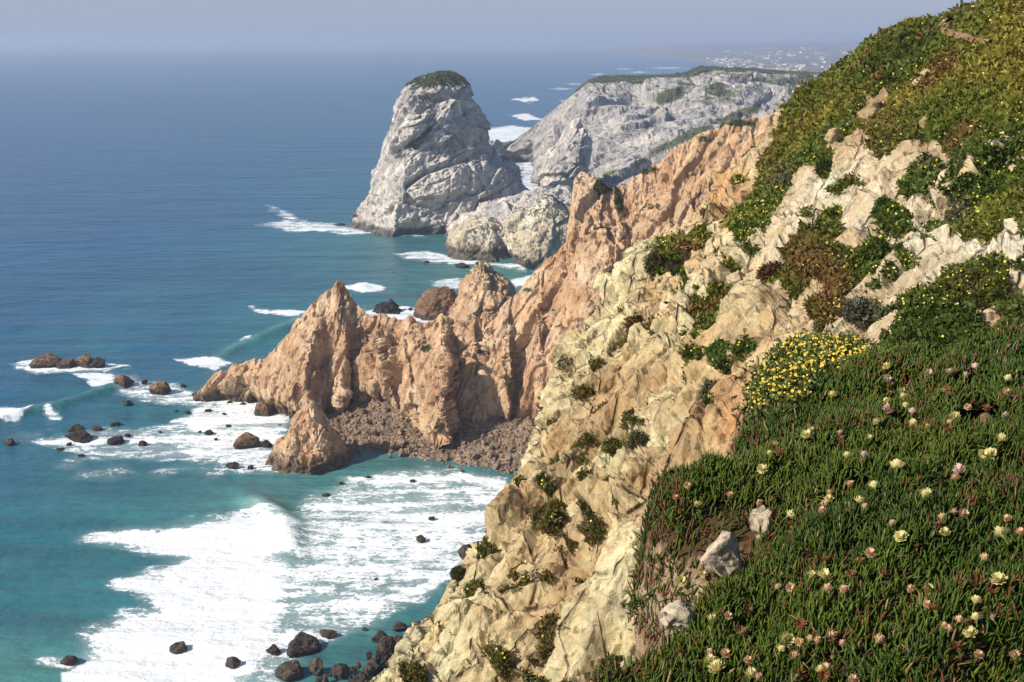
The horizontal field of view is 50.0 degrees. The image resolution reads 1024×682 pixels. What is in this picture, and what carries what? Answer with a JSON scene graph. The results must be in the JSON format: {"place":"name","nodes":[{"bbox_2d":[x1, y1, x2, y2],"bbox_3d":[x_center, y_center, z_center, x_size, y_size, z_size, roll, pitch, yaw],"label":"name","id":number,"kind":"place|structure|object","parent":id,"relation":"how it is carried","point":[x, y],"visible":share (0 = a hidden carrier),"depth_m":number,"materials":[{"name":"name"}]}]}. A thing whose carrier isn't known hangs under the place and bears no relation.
{"place":"outdoors","nodes":[
{"label":"outdoors","id":0,"kind":"place"},
{"bbox_2d":[0,44,717,681],"bbox_3d":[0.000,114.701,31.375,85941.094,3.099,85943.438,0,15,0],"label":"sea","id":1,"kind":"structure","parent":0,"point":[172,214],"depth_m":471.66,"materials":[{"name":"liquid"}]},
{"bbox_2d":[4,438,15,445],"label":"sea rock","id":2,"kind":"object","parent":1,"relation":"in","point":[10,442],"visible":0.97,"depth_m":337.41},
{"bbox_2d":[29,353,61,368],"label":"sea rock","id":3,"kind":"object","parent":1,"relation":"in","point":[47,360],"visible":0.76,"depth_m":417.65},
{"bbox_2d":[56,358,76,368],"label":"sea rock","id":4,"kind":"object","parent":1,"relation":"in","point":[67,363],"visible":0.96,"depth_m":416.69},
{"bbox_2d":[60,655,77,665],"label":"sea rock","id":5,"kind":"object","parent":1,"relation":"in","point":[67,660],"visible":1,"depth_m":218.63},
{"bbox_2d":[68,424,83,431],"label":"sea rock","id":6,"kind":"object","parent":1,"relation":"in","point":[75,427],"visible":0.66,"depth_m":349.94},
{"bbox_2d":[64,429,92,443],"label":"sea rock","id":7,"kind":"object","parent":1,"relation":"in","point":[83,436],"visible":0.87,"depth_m":340.54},
{"bbox_2d":[74,354,93,368],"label":"sea rock","id":8,"kind":"object","parent":1,"relation":"in","point":[84,361],"visible":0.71,"depth_m":417.33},
{"bbox_2d":[90,357,105,367],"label":"sea rock","id":9,"kind":"object","parent":1,"relation":"in","point":[98,362],"visible":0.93,"depth_m":417.42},
{"bbox_2d":[107,435,124,445],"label":"sea rock","id":10,"kind":"object","parent":1,"relation":"in","point":[115,440],"visible":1,"depth_m":338.20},
{"bbox_2d":[113,375,134,388],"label":"sea rock","id":11,"kind":"object","parent":1,"relation":"in","point":[123,381],"visible":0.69,"depth_m":393.24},
{"bbox_2d":[148,381,170,394],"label":"sea rock","id":12,"kind":"object","parent":1,"relation":"in","point":[159,388],"visible":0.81,"depth_m":384.59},
{"bbox_2d":[169,641,186,653],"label":"sea rock","id":13,"kind":"object","parent":1,"relation":"in","point":[177,647],"visible":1,"depth_m":223.30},
{"bbox_2d":[226,462,238,468],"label":"sea rock","id":14,"kind":"object","parent":1,"relation":"in","point":[232,465],"visible":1,"depth_m":318.96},
{"bbox_2d":[225,656,240,668],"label":"sea rock","id":15,"kind":"object","parent":1,"relation":"in","point":[232,662],"visible":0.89,"depth_m":217.96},
{"bbox_2d":[233,432,260,448],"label":"sea rock","id":16,"kind":"object","parent":1,"relation":"in","point":[244,440],"visible":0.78,"depth_m":335.15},
{"bbox_2d":[254,402,274,416],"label":"sea rock","id":17,"kind":"object","parent":1,"relation":"in","point":[263,409],"visible":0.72,"depth_m":363.93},
{"bbox_2d":[259,440,271,447],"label":"sea rock","id":18,"kind":"object","parent":1,"relation":"in","point":[266,444],"visible":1,"depth_m":335.48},
{"bbox_2d":[266,644,280,655],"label":"sea rock","id":19,"kind":"object","parent":1,"relation":"in","point":[274,649],"visible":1,"depth_m":222.21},
{"bbox_2d":[275,660,303,681],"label":"shore boulder","id":20,"kind":"object","parent":1,"relation":"in","point":[289,671],"visible":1,"depth_m":213.29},
{"bbox_2d":[286,631,321,657],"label":"sea rock","id":21,"kind":"object","parent":1,"relation":"in","point":[301,643],"visible":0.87,"depth_m":222.36,"materials":[{"name":"stone"}]},
{"bbox_2d":[308,657,322,675],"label":"shore boulder","id":22,"kind":"object","parent":1,"relation":"in","point":[315,665],"visible":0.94,"depth_m":213.89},
{"bbox_2d":[319,629,336,638],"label":"sea rock","id":23,"kind":"object","parent":1,"relation":"in","point":[328,634],"visible":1,"depth_m":228.52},
{"bbox_2d":[331,663,350,679],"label":"shore boulder","id":24,"kind":"object","parent":1,"relation":"in","point":[345,668],"visible":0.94,"depth_m":213.96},
{"bbox_2d":[363,658,382,675],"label":"shore boulder","id":25,"kind":"object","parent":1,"relation":"in","point":[377,665],"visible":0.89,"depth_m":214.59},
{"bbox_2d":[371,630,388,642],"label":"shore boulder","id":26,"kind":"object","parent":1,"relation":"in","point":[377,636],"visible":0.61,"depth_m":225.98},
{"bbox_2d":[376,636,394,656],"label":"shore boulder","id":27,"kind":"object","parent":1,"relation":"in","point":[386,644],"visible":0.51,"depth_m":219.72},
{"bbox_2d":[372,299,401,313],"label":"sea rock","id":28,"kind":"object","parent":1,"relation":"in","point":[390,306],"visible":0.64,"depth_m":500.90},
{"bbox_2d":[392,621,406,630],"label":"shore boulder","id":29,"kind":"object","parent":1,"relation":"in","point":[399,626],"visible":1,"depth_m":230.96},
{"bbox_2d":[413,286,456,320],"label":"sea rock","id":30,"kind":"object","parent":1,"relation":"in","point":[432,303],"visible":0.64,"depth_m":489.62,"materials":[{"name":"stone"}]},
{"bbox_2d":[350,72,528,236],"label":"sea stack","id":31,"kind":"object","parent":1,"relation":"in","point":[449,168],"visible":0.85,"depth_m":715.15,"materials":[{"name":"grey stone"}]},
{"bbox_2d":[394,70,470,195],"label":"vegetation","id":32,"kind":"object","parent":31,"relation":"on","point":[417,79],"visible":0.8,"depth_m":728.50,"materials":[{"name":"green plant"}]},
{"bbox_2d":[457,544,471,559],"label":"sea rock","id":33,"kind":"object","parent":1,"relation":"in","point":[461,551],"visible":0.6,"depth_m":263.30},
{"bbox_2d":[445,213,511,261],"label":"shore rock","id":34,"kind":"object","parent":1,"relation":"in","point":[478,237],"visible":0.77,"depth_m":625.92,"materials":[{"name":"stone"}]},
{"bbox_2d":[446,261,516,320],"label":"sea rock","id":35,"kind":"object","parent":1,"relation":"in","point":[486,290],"visible":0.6,"depth_m":469.92,"materials":[{"name":"stone"}]},
{"bbox_2d":[445,184,571,240],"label":"shore rock","id":36,"kind":"object","parent":1,"relation":"in","point":[500,210],"visible":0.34,"depth_m":679.08,"materials":[{"name":"grey stone"}]},
{"bbox_2d":[502,194,570,269],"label":"shore rock","id":37,"kind":"object","parent":1,"relation":"in","point":[534,236],"visible":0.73,"depth_m":599.44,"materials":[{"name":"stone"}]},
{"bbox_2d":[530,117,592,190],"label":"rock pinnacle","id":38,"kind":"object","parent":1,"relation":"in","point":[565,160],"visible":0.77,"depth_m":823.00,"materials":[{"name":"grey stone"}]},
{"bbox_2d":[327,398,534,471],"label":"beach","id":39,"kind":"structure","parent":0,"point":[420,448],"depth_m":335.37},
{"bbox_2d":[265,399,353,475],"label":"sea rock","id":40,"kind":"object","parent":39,"relation":"on","point":[311,442],"visible":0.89,"depth_m":318.04,"materials":[{"name":"stone"}]},
{"bbox_2d":[326,398,535,474],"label":"beach cobbles","id":41,"kind":"object","parent":39,"relation":"on","point":[454,443],"visible":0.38,"depth_m":334.20,"materials":[{"name":"stone"}]},
{"bbox_2d":[191,114,773,447],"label":"orange headland","id":42,"kind":"structure","parent":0,"point":[338,348],"depth_m":342.71,"materials":[{"name":"stone"}]},
{"bbox_2d":[420,117,752,398],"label":"headland scrub","id":43,"kind":"object","parent":42,"relation":"on","point":[505,377],"visible":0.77,"depth_m":343.12,"materials":[{"name":"green plant"}]},
{"bbox_2d":[0,0,975,43],"label":"sky","id":44,"kind":"structure","parent":0,"point":[21,21],"materials":[{"name":"blue"}]},
{"bbox_2d":[488,66,819,187],"bbox_3d":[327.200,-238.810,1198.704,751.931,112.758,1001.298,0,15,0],"label":"plateau cliff","id":45,"kind":"structure","parent":0,"point":[624,121],"depth_m":1083.55,"materials":[{"name":"stone"}]},
{"bbox_2d":[575,65,819,180],"bbox_3d":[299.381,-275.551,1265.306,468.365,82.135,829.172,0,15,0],"label":"plateau scrub","id":46,"kind":"object","parent":45,"relation":"on","point":[682,75],"visible":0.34,"depth_m":1205.19,"materials":[{"name":"green plant"}]},
{"bbox_2d":[370,19,1023,681],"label":"hillside","id":47,"kind":"structure","parent":0,"point":[640,371],"depth_m":38.01,"materials":[{"name":"stone"}]},
{"bbox_2d":[449,564,465,581],"bbox_3d":[-1.925,8.334,39.303,0.642,0.707,0.635,9,18,31],"label":"shrub","id":48,"kind":"object","parent":47,"relation":"on","point":[455,572],"visible":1,"depth_m":39.18,"materials":[{"name":"green plant"}]},
{"bbox_2d":[613,515,644,610],"bbox_3d":[3.621,6.667,29.280,2.515,3.686,2.383,0,15,0],"label":"slope boulder","id":49,"kind":"object","parent":47,"relation":"on","point":[625,534],"visible":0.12,"depth_m":28.52,"materials":[{"name":"stone"}]},
{"bbox_2d":[625,427,647,449],"bbox_3d":[4.322,3.606,37.840,0.835,1.316,0.766,0,15,0],"label":"shrub","id":50,"kind":"object","parent":47,"relation":"on","point":[636,438],"visible":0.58,"depth_m":37.68,"materials":[{"name":"green plant"}]},
{"bbox_2d":[642,249,664,275],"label":"shrub","id":51,"kind":"object","parent":47,"relation":"on","point":[658,262],"visible":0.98,"depth_m":53.48,"materials":[{"name":"green plant"}]},
{"bbox_2d":[393,0,1023,681],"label":"ground cover","id":52,"kind":"object","parent":47,"relation":"on","point":[953,94],"visible":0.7,"depth_m":40.26,"materials":[{"name":"green plant"}]},
{"bbox_2d":[379,4,1023,681],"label":"hillside blossoms","id":53,"kind":"object","parent":52,"relation":"on","point":[865,244],"visible":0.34,"depth_m":36.55,"materials":[{"name":"yellow plant"}]},
{"bbox_2d":[698,378,718,400],"bbox_3d":[6.403,1.739,34.495,1.187,1.244,1.014,0,15,0],"label":"shrub","id":54,"kind":"object","parent":47,"relation":"on","point":[707,386],"visible":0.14,"depth_m":34.41,"materials":[{"name":"green plant"}]},
{"bbox_2d":[703,237,714,254],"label":"slope boulder","id":55,"kind":"object","parent":47,"relation":"on","point":[709,246],"visible":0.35,"depth_m":53.25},
{"bbox_2d":[727,270,743,284],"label":"slope boulder","id":56,"kind":"object","parent":47,"relation":"on","point":[734,278],"visible":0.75,"depth_m":45.14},
{"bbox_2d":[745,269,757,280],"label":"slope boulder","id":57,"kind":"object","parent":47,"relation":"on","point":[751,274],"visible":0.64,"depth_m":45.04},
{"bbox_2d":[755,259,783,283],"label":"shrub","id":58,"kind":"object","parent":47,"relation":"on","point":[769,270],"visible":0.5,"depth_m":43.55,"materials":[{"name":"brown plant"}]},
{"bbox_2d":[769,221,792,240],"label":"slope boulder","id":59,"kind":"object","parent":47,"relation":"on","point":[780,228],"visible":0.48,"depth_m":45.45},
{"bbox_2d":[813,156,832,177],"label":"shrub","id":60,"kind":"object","parent":47,"relation":"on","point":[820,163],"visible":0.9,"depth_m":47.50,"materials":[{"name":"green plant"}]},
{"bbox_2d":[630,376,1023,681],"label":"cliff ledge","id":61,"kind":"object","parent":47,"relation":"attached to","point":[975,411],"visible":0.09,"depth_m":7.96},
{"bbox_2d":[658,600,694,631],"bbox_3d":[0.989,1.628,6.531,0.200,0.184,0.216,-11,19,-36],"label":"rim boulder","id":62,"kind":"object","parent":61,"relation":"on","point":[676,614],"visible":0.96,"depth_m":6.47,"materials":[{"name":"stone"}]},
{"bbox_2d":[673,646,684,661],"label":"flower","id":63,"kind":"object","parent":61,"relation":"on","point":[679,652],"visible":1,"depth_m":6.09,"materials":[{"name":"brown plant"}]},
{"bbox_2d":[675,575,688,586],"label":"flower","id":64,"kind":"object","parent":61,"relation":"on","point":[680,581],"visible":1,"depth_m":7.95,"materials":[{"name":"yellow plant"}]},
{"bbox_2d":[700,530,743,576],"bbox_3d":[1.399,1.406,7.258,0.279,0.312,0.240,13,10,-21],"label":"rim boulder","id":65,"kind":"object","parent":61,"relation":"on","point":[721,556],"visible":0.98,"depth_m":7.19,"materials":[{"name":"stone"}]},
{"bbox_2d":[749,505,774,536],"bbox_3d":[1.746,1.275,7.676,0.190,0.210,0.197,-5,16,-17],"label":"rim boulder","id":66,"kind":"object","parent":61,"relation":"on","point":[761,520],"visible":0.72,"depth_m":7.62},
{"bbox_2d":[587,321,1023,681],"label":"ice plant","id":67,"kind":"object","parent":61,"relation":"on","point":[987,483],"visible":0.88,"depth_m":6.77,"materials":[{"name":"green plant"}]},
{"bbox_2d":[703,653,717,662],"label":"flower","id":68,"kind":"object","parent":67,"relation":"on","point":[709,657],"visible":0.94,"depth_m":5.91,"materials":[{"name":"yellow plant"}]},
{"bbox_2d":[707,659,724,677],"bbox_3d":[1.084,1.744,5.835,0.095,0.114,0.095,-6,16,-20],"label":"flower","id":69,"kind":"object","parent":67,"relation":"on","point":[716,666],"visible":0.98,"depth_m":5.83,"materials":[{"name":"yellow plant"}]},
{"bbox_2d":[719,648,730,660],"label":"flower","id":70,"kind":"object","parent":67,"relation":"on","point":[724,652],"visible":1,"depth_m":5.92,"materials":[{"name":"pink plant"}]},
{"bbox_2d":[743,604,753,614],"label":"flower","id":71,"kind":"object","parent":67,"relation":"on","point":[748,608],"visible":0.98,"depth_m":6.38,"materials":[{"name":"brown plant"}]},
{"bbox_2d":[743,666,756,681],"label":"flower","id":72,"kind":"object","parent":67,"relation":"on","point":[750,672],"visible":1,"depth_m":5.66,"materials":[{"name":"yellow plant"}]},
{"bbox_2d":[757,464,768,473],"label":"flower","id":73,"kind":"object","parent":67,"relation":"on","point":[764,469],"visible":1,"depth_m":7.99,"materials":[{"name":"yellow plant"}]},
{"bbox_2d":[781,631,794,647],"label":"flower","id":74,"kind":"object","parent":67,"relation":"on","point":[791,639],"visible":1,"depth_m":5.93,"materials":[{"name":"yellow plant"}]},
{"bbox_2d":[785,582,794,592],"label":"flower","id":75,"kind":"object","parent":67,"relation":"on","point":[790,585],"visible":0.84,"depth_m":6.30,"materials":[{"name":"pink plant"}]},
{"bbox_2d":[788,650,798,660],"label":"flower","id":76,"kind":"object","parent":67,"relation":"on","point":[795,655],"visible":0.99,"depth_m":5.79,"materials":[{"name":"pink plant"}]},
{"bbox_2d":[792,667,805,681],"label":"flower","id":77,"kind":"object","parent":67,"relation":"on","point":[799,673],"visible":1,"depth_m":5.62,"materials":[{"name":"brown plant"}]},
{"bbox_2d":[795,618,807,629],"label":"flower","id":78,"kind":"object","parent":67,"relation":"on","point":[800,622],"visible":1,"depth_m":5.95,"materials":[{"name":"brown plant"}]},
{"bbox_2d":[801,429,813,441],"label":"flower","id":79,"kind":"object","parent":67,"relation":"on","point":[806,434],"visible":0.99,"depth_m":8.27,"materials":[{"name":"yellow plant"}]},
{"bbox_2d":[816,568,832,584],"bbox_3d":[1.734,1.314,6.115,0.086,0.100,0.089,4,23,-8],"label":"flower","id":80,"kind":"object","parent":67,"relation":"on","point":[826,572],"visible":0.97,"depth_m":6.11,"materials":[{"name":"yellow plant"}]},
{"bbox_2d":[817,669,832,681],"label":"flower","id":81,"kind":"object","parent":67,"relation":"on","point":[823,674],"visible":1,"depth_m":5.53,"materials":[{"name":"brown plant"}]},
{"bbox_2d":[823,583,832,596],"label":"flower","id":82,"kind":"object","parent":67,"relation":"on","point":[827,588],"visible":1,"depth_m":5.92,"materials":[{"name":"pink plant"}]},
{"bbox_2d":[822,628,836,639],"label":"flower","id":83,"kind":"object","parent":67,"relation":"on","point":[830,634],"visible":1,"depth_m":5.74,"materials":[{"name":"pink plant"}]},
{"bbox_2d":[848,673,858,681],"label":"flower","id":84,"kind":"object","parent":67,"relation":"on","point":[853,678],"visible":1,"depth_m":5.43,"materials":[{"name":"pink plant"}]},
{"bbox_2d":[864,547,876,558],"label":"flower","id":85,"kind":"object","parent":67,"relation":"on","point":[870,552],"visible":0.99,"depth_m":6.21,"materials":[{"name":"pink plant"}]},
{"bbox_2d":[868,480,880,488],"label":"flower","id":86,"kind":"object","parent":67,"relation":"on","point":[873,484],"visible":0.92,"depth_m":7.02,"materials":[{"name":"yellow plant"}]},
{"bbox_2d":[873,633,885,647],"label":"flower","id":87,"kind":"object","parent":67,"relation":"on","point":[879,639],"visible":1,"depth_m":5.56,"materials":[{"name":"pink plant"}]},
{"bbox_2d":[876,569,890,580],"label":"flower","id":88,"kind":"object","parent":67,"relation":"on","point":[883,573],"visible":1,"depth_m":5.96,"materials":[{"name":"brown plant"}]},
{"bbox_2d":[889,458,904,471],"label":"flower","id":89,"kind":"object","parent":67,"relation":"on","point":[894,463],"visible":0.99,"depth_m":7.16,"materials":[{"name":"yellow plant"}]},
{"bbox_2d":[893,530,908,542],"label":"flower","id":90,"kind":"object","parent":67,"relation":"on","point":[901,535],"visible":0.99,"depth_m":6.17,"materials":[{"name":"yellow plant"}]},
{"bbox_2d":[918,487,931,503],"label":"flower","id":91,"kind":"object","parent":67,"relation":"on","point":[925,492],"visible":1,"depth_m":6.62,"materials":[{"name":"yellow plant"}]},
{"bbox_2d":[927,602,940,619],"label":"flower","id":92,"kind":"object","parent":67,"relation":"on","point":[935,608],"visible":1,"depth_m":5.48,"materials":[{"name":"brown plant"}]},
{"bbox_2d":[939,527,950,537],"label":"flower","id":93,"kind":"object","parent":67,"relation":"on","point":[946,530],"visible":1,"depth_m":6.20,"materials":[{"name":"yellow plant"}]},
{"bbox_2d":[953,463,964,476],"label":"flower","id":94,"kind":"object","parent":67,"relation":"on","point":[959,468],"visible":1,"depth_m":7.15,"materials":[{"name":"pink plant"}]},
{"bbox_2d":[952,641,967,656],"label":"flower","id":95,"kind":"object","parent":67,"relation":"on","point":[959,645],"visible":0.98,"depth_m":5.36,"materials":[{"name":"brown plant"}]},
{"bbox_2d":[957,508,969,518],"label":"flower","id":96,"kind":"object","parent":67,"relation":"on","point":[962,512],"visible":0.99,"depth_m":6.49,"materials":[{"name":"pink plant"}]},
{"bbox_2d":[962,625,977,637],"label":"flower","id":97,"kind":"object","parent":67,"relation":"on","point":[970,631],"visible":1,"depth_m":5.37,"materials":[{"name":"yellow plant"}]},
{"bbox_2d":[969,595,981,609],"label":"flower","id":98,"kind":"object","parent":67,"relation":"on","point":[975,599],"visible":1,"depth_m":5.45,"materials":[{"name":"yellow plant"}]},
{"bbox_2d":[970,612,982,626],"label":"flower","id":99,"kind":"object","parent":67,"relation":"on","point":[975,617],"visible":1,"depth_m":5.38,"materials":[{"name":"yellow plant"}]},
{"bbox_2d":[973,650,984,658],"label":"flower","id":100,"kind":"object","parent":67,"relation":"on","point":[979,653],"visible":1,"depth_m":5.36,"materials":[{"name":"pink plant"}]},
{"bbox_2d":[982,447,996,459],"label":"flower","id":101,"kind":"object","parent":67,"relation":"on","point":[989,450],"visible":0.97,"depth_m":7.49,"materials":[{"name":"yellow plant"}]},
{"bbox_2d":[989,571,1007,584],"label":"flower","id":102,"kind":"object","parent":67,"relation":"on","point":[998,576],"visible":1,"depth_m":5.56,"materials":[{"name":"yellow plant"}]},
{"bbox_2d":[995,432,1006,445],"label":"flower","id":103,"kind":"object","parent":67,"relation":"on","point":[1001,437],"visible":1,"depth_m":7.57,"materials":[{"name":"yellow plant"}]},
{"bbox_2d":[993,525,1009,543],"bbox_3d":[2.772,1.089,6.210,0.094,0.093,0.092,8,17,26],"label":"flower","id":104,"kind":"object","parent":67,"relation":"on","point":[1001,532],"visible":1,"depth_m":6.19,"materials":[{"name":"yellow plant"}]},
{"bbox_2d":[1008,649,1021,660],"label":"flower","id":105,"kind":"object","parent":67,"relation":"on","point":[1012,654],"visible":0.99,"depth_m":5.35,"materials":[{"name":"pink plant"}]},
{"bbox_2d":[731,325,900,430],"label":"daisies","id":106,"kind":"object","parent":61,"relation":"on","point":[769,386],"visible":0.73,"depth_m":10.61,"materials":[{"name":"yellow plant"}]},
{"bbox_2d":[824,128,843,143],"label":"slope boulder","id":107,"kind":"object","parent":47,"relation":"on","point":[833,135],"visible":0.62,"depth_m":51.67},
{"bbox_2d":[840,296,882,328],"bbox_3d":[10.167,-0.781,31.958,1.201,1.129,1.272,-8,17,-27],"label":"shrub","id":108,"kind":"object","parent":47,"relation":"on","point":[855,311],"visible":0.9,"depth_m":31.68,"materials":[{"name":"grey plant"}]},
{"bbox_2d":[862,101,882,119],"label":"slope boulder","id":109,"kind":"object","parent":47,"relation":"on","point":[872,108],"visible":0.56,"depth_m":49.07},
{"bbox_2d":[871,194,893,216],"bbox_3d":[13.369,-4.794,39.488,0.833,1.029,0.723,0,15,0],"label":"shrub","id":110,"kind":"object","parent":47,"relation":"on","point":[881,200],"visible":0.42,"depth_m":39.34,"materials":[{"name":"green plant"}]},
{"bbox_2d":[584,41,862,72],"bbox_3d":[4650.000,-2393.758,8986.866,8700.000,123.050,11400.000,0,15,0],"label":"coast","id":111,"kind":"structure","parent":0,"point":[713,51],"depth_m":8674.87},
{"bbox_2d":[939,16,990,44],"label":"path","id":112,"kind":"structure","parent":0,"point":[951,32],"depth_m":47.82,"materials":[{"name":"beige soil"}]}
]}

